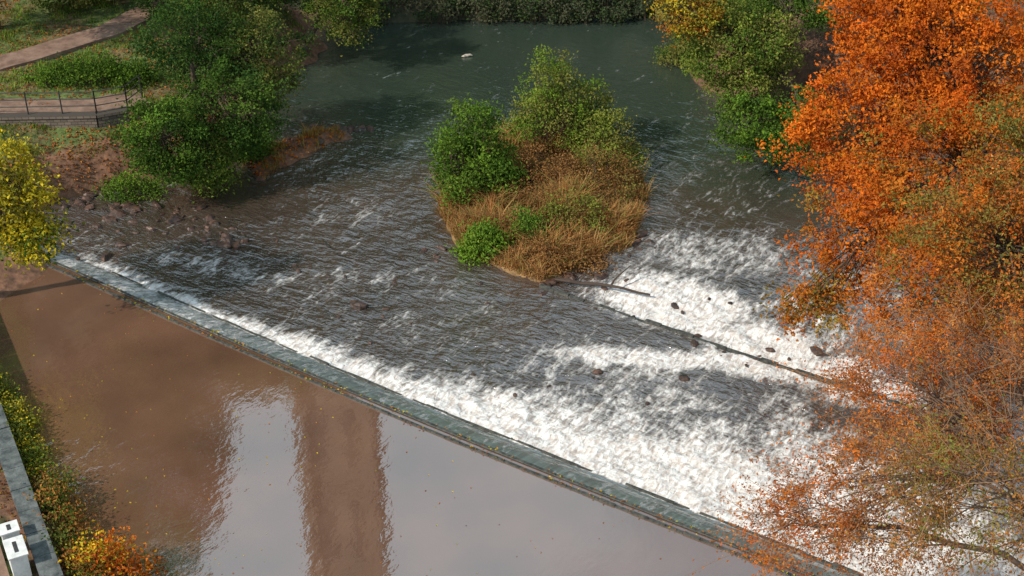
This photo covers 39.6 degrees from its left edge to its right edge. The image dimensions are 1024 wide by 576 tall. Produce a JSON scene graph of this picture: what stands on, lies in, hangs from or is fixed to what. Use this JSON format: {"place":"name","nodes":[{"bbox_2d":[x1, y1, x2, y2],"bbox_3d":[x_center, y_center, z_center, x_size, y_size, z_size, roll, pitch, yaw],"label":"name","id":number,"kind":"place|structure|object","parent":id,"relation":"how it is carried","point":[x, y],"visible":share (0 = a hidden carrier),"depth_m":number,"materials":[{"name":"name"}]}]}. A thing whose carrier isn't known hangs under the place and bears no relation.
{"place":"outdoors","nodes":[
{"label":"outdoors","id":0,"kind":"place"},
{"bbox_2d":[0,547,8,575],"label":"bank footpath","id":1,"kind":"structure","parent":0,"point":[3,570],"depth_m":42.33,"materials":[{"name":"beige concrete"}]},
{"bbox_2d":[0,89,148,112],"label":"riverside path","id":2,"kind":"structure","parent":0,"point":[104,100],"depth_m":67.52,"materials":[{"name":"beige concrete"}]},
{"bbox_2d":[0,0,181,70],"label":"path","id":3,"kind":"structure","parent":0,"point":[64,45],"depth_m":73.87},
{"bbox_2d":[0,261,804,575],"bbox_3d":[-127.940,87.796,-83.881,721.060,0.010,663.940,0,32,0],"label":"pool water","id":4,"kind":"structure","parent":0,"point":[220,493],"depth_m":46.79,"materials":[{"name":"brown liquid"}]},
{"bbox_2d":[1,267,818,575],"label":"floating leaves","id":5,"kind":"object","parent":4,"relation":"on","point":[383,403],"visible":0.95,"depth_m":48.61,"materials":[{"name":"orange plant"}]},
{"bbox_2d":[0,0,1023,575],"bbox_3d":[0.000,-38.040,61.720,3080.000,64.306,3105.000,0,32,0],"label":"ground","id":6,"kind":"structure","parent":0,"point":[70,182],"depth_m":69.02,"materials":[{"name":"brown soil"}]},
{"bbox_2d":[0,0,24,27],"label":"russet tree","id":7,"kind":"object","parent":6,"relation":"on","point":[6,4],"visible":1,"depth_m":74.12,"materials":[{"name":"green plant"}]},
{"bbox_2d":[0,519,31,575],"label":"white utility cabinet","id":8,"kind":"object","parent":6,"relation":"on","point":[16,550],"visible":1,"depth_m":41.80,"materials":[{"name":"metal"}]},
{"bbox_2d":[0,365,61,490],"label":"bush","id":9,"kind":"object","parent":6,"relation":"on","point":[11,411],"visible":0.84,"depth_m":48.04,"materials":[{"name":"green plant"}]},
{"bbox_2d":[0,402,62,575],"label":"parapet wall","id":10,"kind":"structure","parent":6,"relation":"on","point":[42,550],"depth_m":44.06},
{"bbox_2d":[0,126,84,276],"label":"yellow sycamore tree","id":11,"kind":"object","parent":6,"relation":"on","point":[19,235],"visible":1,"depth_m":52.14,"materials":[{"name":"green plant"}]},
{"bbox_2d":[12,0,98,16],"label":"dark yew tree","id":12,"kind":"object","parent":6,"relation":"on","point":[83,3],"visible":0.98,"depth_m":77.18,"materials":[{"name":"green plant"}]},
{"bbox_2d":[0,106,129,127],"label":"stone retaining wall","id":13,"kind":"structure","parent":6,"relation":"on","point":[93,119],"depth_m":66.00,"materials":[{"name":"grey stone"}]},
{"bbox_2d":[0,74,142,114],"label":"metal railing","id":14,"kind":"object","parent":13,"relation":"on","point":[94,98],"visible":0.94,"depth_m":65.76,"materials":[{"name":"black metal"}]},
{"bbox_2d":[21,458,126,575],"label":"bush","id":15,"kind":"object","parent":6,"relation":"on","point":[56,491],"visible":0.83,"depth_m":44.02,"materials":[{"name":"green plant"}]},
{"bbox_2d":[14,48,164,91],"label":"bank shrub","id":16,"kind":"object","parent":6,"relation":"on","point":[63,72],"visible":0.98,"depth_m":69.14,"materials":[{"name":"green plant"}]},
{"bbox_2d":[55,520,177,575],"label":"orange sapling","id":17,"kind":"object","parent":6,"relation":"on","point":[122,561],"visible":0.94,"depth_m":41.95,"materials":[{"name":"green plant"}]},
{"bbox_2d":[91,165,171,206],"bbox_3d":[-17.454,-4.113,64.945,3.636,3.030,3.342,0,32,0],"label":"bank shrub","id":18,"kind":"object","parent":6,"relation":"on","point":[115,184],"visible":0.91,"depth_m":64.61,"materials":[{"name":"green plant"}]},
{"bbox_2d":[0,0,303,167],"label":"grass","id":19,"kind":"structure","parent":6,"relation":"on","point":[8,34],"depth_m":73.59,"materials":[{"name":"green plant"}]},
{"bbox_2d":[0,23,350,575],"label":"fallen leaves","id":20,"kind":"object","parent":6,"relation":"on","point":[102,148],"visible":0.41,"depth_m":67.94,"materials":[{"name":"brown plant"}]},
{"bbox_2d":[99,0,319,202],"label":"dark green tree","id":21,"kind":"object","parent":6,"relation":"on","point":[228,58],"visible":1,"depth_m":64.34,"materials":[{"name":"green plant"}]},
{"bbox_2d":[124,0,305,32],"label":"dark holly tree","id":22,"kind":"object","parent":6,"relation":"on","point":[235,8],"visible":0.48,"depth_m":75.11,"materials":[{"name":"green plant"}]},
{"bbox_2d":[230,130,285,164],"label":"islet bush","id":23,"kind":"object","parent":6,"relation":"on","point":[264,149],"visible":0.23,"depth_m":67.77,"materials":[{"name":"green plant"}]},
{"bbox_2d":[238,122,347,178],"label":"islet dry grass","id":24,"kind":"structure","parent":6,"relation":"on","point":[310,132],"depth_m":69.33,"materials":[{"name":"brown plant"}]},
{"bbox_2d":[275,0,389,57],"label":"olive riverside tree","id":25,"kind":"object","parent":6,"relation":"on","point":[342,9],"visible":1,"depth_m":75.73,"materials":[{"name":"green plant"}]},
{"bbox_2d":[334,0,406,23],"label":"bank bush","id":26,"kind":"object","parent":6,"relation":"on","point":[384,9],"visible":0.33,"depth_m":82.87,"materials":[{"name":"green plant"}]},
{"bbox_2d":[43,260,815,575],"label":"weir crest","id":27,"kind":"object","parent":6,"relation":"on","point":[691,535],"visible":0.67,"depth_m":48.77,"materials":[{"name":"concrete"}]},
{"bbox_2d":[34,121,825,404],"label":"river rocks","id":28,"kind":"object","parent":6,"relation":"on","point":[175,217],"visible":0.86,"depth_m":61.66,"materials":[{"name":"stone"}]},
{"bbox_2d":[555,265,649,295],"bbox_3d":[3.773,-0.455,58.344,4.020,0.691,1.257,7,33,11],"label":"driftwood branch","id":29,"kind":"object","parent":28,"relation":"on","point":[571,281],"visible":1,"depth_m":58.16,"materials":[{"name":"brown wood"}]},
{"bbox_2d":[394,0,474,26],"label":"bank bush","id":30,"kind":"object","parent":6,"relation":"on","point":[444,10],"visible":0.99,"depth_m":82.89,"materials":[{"name":"green plant"}]},
{"bbox_2d":[420,92,536,213],"bbox_3d":[-1.534,-6.242,63.856,5.321,5.713,5.429,0,32,0],"label":"island alder bush","id":31,"kind":"object","parent":6,"relation":"on","point":[474,158],"visible":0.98,"depth_m":63.15,"materials":[{"name":"green plant"}]},
{"bbox_2d":[444,216,513,269],"bbox_3d":[-1.438,-2.042,60.302,2.905,2.338,2.562,-26,40,-35],"label":"island green bush","id":32,"kind":"object","parent":6,"relation":"on","point":[484,232],"visible":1,"depth_m":60.05,"materials":[{"name":"green plant"}]},
{"bbox_2d":[111,271,861,575],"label":"weir apron sill","id":33,"kind":"structure","parent":6,"relation":"on","point":[849,570],"depth_m":49.34,"materials":[{"name":"concrete"}]},
{"bbox_2d":[445,0,529,25],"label":"bank bush","id":34,"kind":"object","parent":6,"relation":"on","point":[496,5],"visible":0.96,"depth_m":82.93,"materials":[{"name":"green plant"}]},
{"bbox_2d":[502,204,559,244],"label":"island green bush","id":35,"kind":"object","parent":6,"relation":"on","point":[529,223],"visible":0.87,"depth_m":60.42,"materials":[{"name":"green plant"}]},
{"bbox_2d":[410,115,661,280],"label":"island dry grass","id":36,"kind":"structure","parent":6,"relation":"on","point":[627,216],"depth_m":62.25,"materials":[{"name":"brown dry grass"}]},
{"bbox_2d":[489,137,591,202],"bbox_3d":[1.004,-5.389,64.216,5.599,2.867,4.376,0,32,0],"label":"island russet bush","id":37,"kind":"object","parent":6,"relation":"on","point":[542,167],"visible":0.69,"depth_m":64.08,"materials":[{"name":"brown plant"}]},
{"bbox_2d":[506,0,594,26],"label":"bank bush","id":38,"kind":"object","parent":6,"relation":"on","point":[534,6],"visible":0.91,"depth_m":82.91,"materials":[{"name":"green plant"}]},
{"bbox_2d":[502,43,621,151],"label":"island willow bush","id":39,"kind":"object","parent":6,"relation":"on","point":[552,94],"visible":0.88,"depth_m":67.09,"materials":[{"name":"green plant"}]},
{"bbox_2d":[512,230,620,278],"bbox_3d":[2.286,-0.979,60.049,4.649,3.432,3.015,0,32,0],"label":"island russet bush","id":40,"kind":"object","parent":6,"relation":"on","point":[557,267],"visible":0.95,"depth_m":59.40,"materials":[{"name":"brown plant"}]},
{"bbox_2d":[538,187,614,233],"bbox_3d":[2.941,-3.403,61.836,3.391,2.308,3.295,25,40,34],"label":"island green bush","id":41,"kind":"object","parent":6,"relation":"on","point":[557,211],"visible":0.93,"depth_m":61.55,"materials":[{"name":"green plant"}]},
{"bbox_2d":[551,0,642,26],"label":"bank bush","id":42,"kind":"object","parent":6,"relation":"on","point":[612,11],"visible":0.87,"depth_m":83.06,"materials":[{"name":"green plant"}]},
{"bbox_2d":[563,139,647,207],"bbox_3d":[4.209,-5.293,64.385,3.888,2.661,5.124,0,32,0],"label":"island russet bush","id":43,"kind":"object","parent":6,"relation":"on","point":[594,167],"visible":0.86,"depth_m":64.06,"materials":[{"name":"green plant"}]},
{"bbox_2d":[567,105,653,188],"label":"island willow bush","id":44,"kind":"object","parent":6,"relation":"on","point":[602,132],"visible":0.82,"depth_m":66.55,"materials":[{"name":"green plant"}]},
{"bbox_2d":[620,0,698,25],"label":"bank bush","id":45,"kind":"object","parent":6,"relation":"on","point":[640,8],"visible":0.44,"depth_m":83.44,"materials":[{"name":"green plant"}]},
{"bbox_2d":[649,26,701,70],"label":"bank shrub","id":46,"kind":"object","parent":6,"relation":"on","point":[669,51],"visible":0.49,"depth_m":77.95,"materials":[{"name":"green plant"}]},
{"bbox_2d":[675,0,766,67],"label":"bank shrub","id":47,"kind":"object","parent":6,"relation":"on","point":[712,40],"visible":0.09,"depth_m":76.65,"materials":[{"name":"green plant"}]},
{"bbox_2d":[643,0,862,176],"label":"green sycamore tree","id":48,"kind":"object","parent":6,"relation":"on","point":[711,18],"visible":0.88,"depth_m":65.77,"materials":[{"name":"green plant"}]},
{"bbox_2d":[539,284,1023,447],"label":"weir lower step","id":49,"kind":"object","parent":6,"relation":"on","point":[646,321],"visible":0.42,"depth_m":54.51,"materials":[{"name":"concrete"}]},
{"bbox_2d":[688,250,1023,575],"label":"birch tree","id":50,"kind":"object","parent":6,"relation":"on","point":[972,424],"visible":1,"depth_m":35.87,"materials":[{"name":"orange plant"}]},
{"bbox_2d":[744,0,1023,340],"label":"orange beech tree","id":51,"kind":"object","parent":6,"relation":"on","point":[911,27],"visible":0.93,"depth_m":50.01,"materials":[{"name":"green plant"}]},
{"bbox_2d":[833,75,1023,368],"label":"mixed maple tree","id":52,"kind":"object","parent":6,"relation":"on","point":[991,199],"visible":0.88,"depth_m":41.90,"materials":[{"name":"orange plant"}]},
{"bbox_2d":[34,0,1023,575],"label":"river rapids water","id":53,"kind":"structure","parent":0,"point":[356,210],"depth_m":58.07,"materials":[{"name":"grey liquid"}]}
]}

